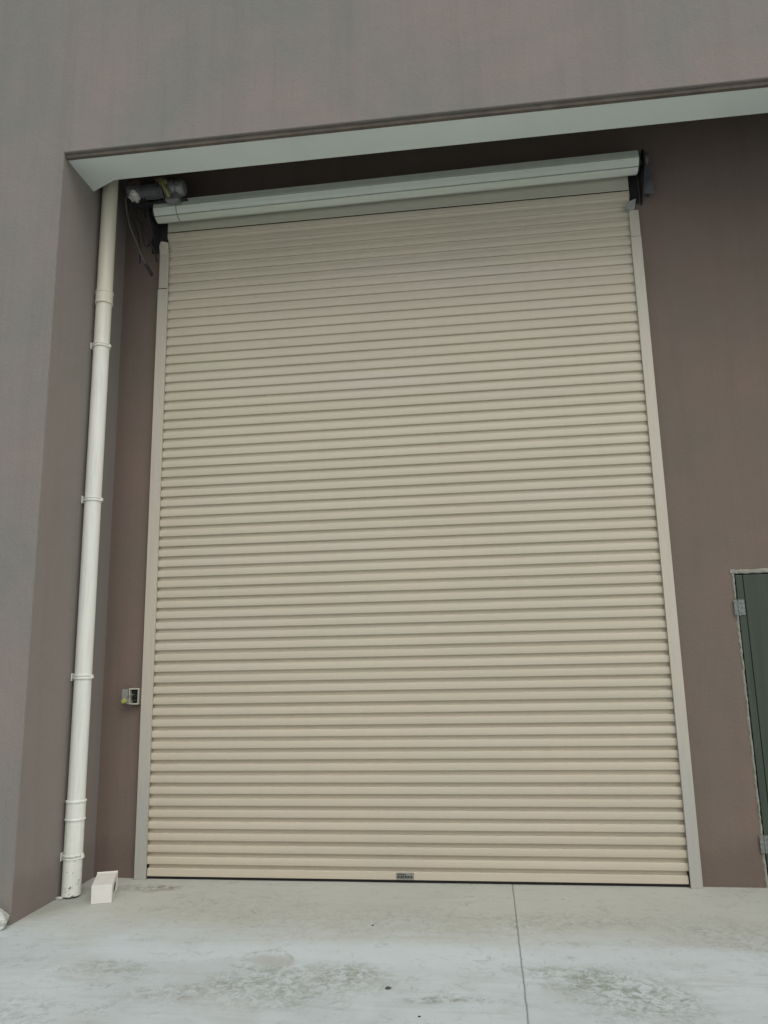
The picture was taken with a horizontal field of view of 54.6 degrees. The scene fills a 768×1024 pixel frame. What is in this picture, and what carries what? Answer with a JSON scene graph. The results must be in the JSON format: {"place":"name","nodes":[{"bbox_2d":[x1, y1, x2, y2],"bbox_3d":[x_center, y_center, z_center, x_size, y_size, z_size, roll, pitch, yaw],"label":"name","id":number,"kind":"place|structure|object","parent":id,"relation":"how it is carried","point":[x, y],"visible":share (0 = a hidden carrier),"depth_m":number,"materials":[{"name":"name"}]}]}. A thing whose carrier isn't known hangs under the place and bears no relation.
{"place":"outdoors","nodes":[
{"label":"outdoors","id":0,"kind":"place"},
{"bbox_2d":[0,876,767,1023],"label":"ground","id":1,"kind":"structure","parent":0,"point":[179,951],"depth_m":3.81,"materials":[{"name":"concrete"}]},
{"bbox_2d":[0,908,8,930],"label":"plaster block","id":2,"kind":"object","parent":1,"relation":"on","point":[4,917],"depth_m":4.29,"materials":[{"name":"white"}]},
{"bbox_2d":[91,871,117,903],"bbox_3d":[-1.828,2.452,4.864,0.132,0.124,0.266,1,-11,-13],"label":"plastic box","id":3,"kind":"object","parent":1,"relation":"on","point":[104,888],"visible":1,"depth_m":4.75,"materials":[{"name":"white plastic"}]},
{"bbox_2d":[0,0,767,924],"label":"building","id":4,"kind":"structure","parent":1,"relation":"on","point":[200,98],"depth_m":5.27,"materials":[{"name":"brown paint"}]},
{"bbox_2d":[60,180,118,897],"bbox_3d":[-2.118,-0.573,5.485,0.146,6.288,0.134,-3,-11,7],"label":"drainpipe","id":5,"kind":"object","parent":4,"relation":"attached to","point":[72,854],"visible":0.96,"depth_m":5.27,"materials":[{"name":"white plastic"}]},
{"bbox_2d":[121,688,140,704],"bbox_3d":[-1.866,1.359,5.479,0.121,0.115,0.084,-3,-11,7],"label":"switch box","id":6,"kind":"object","parent":4,"relation":"attached to","point":[134,695],"visible":1,"depth_m":5.48,"materials":[{"name":"grey plastic"}]},
{"bbox_2d":[125,149,702,888],"bbox_3d":[0.034,-0.134,5.373,4.154,5.320,0.398,-3,-11,7],"label":"roller shutter","id":7,"kind":"object","parent":4,"relation":"attached to","point":[409,605],"visible":1,"depth_m":5.46,"materials":[{"name":"beige metal"}]},
{"bbox_2d":[730,568,767,887],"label":"green door","id":8,"kind":"structure","parent":4,"relation":"attached to","point":[750,601],"depth_m":5.01,"materials":[{"name":"metal"}]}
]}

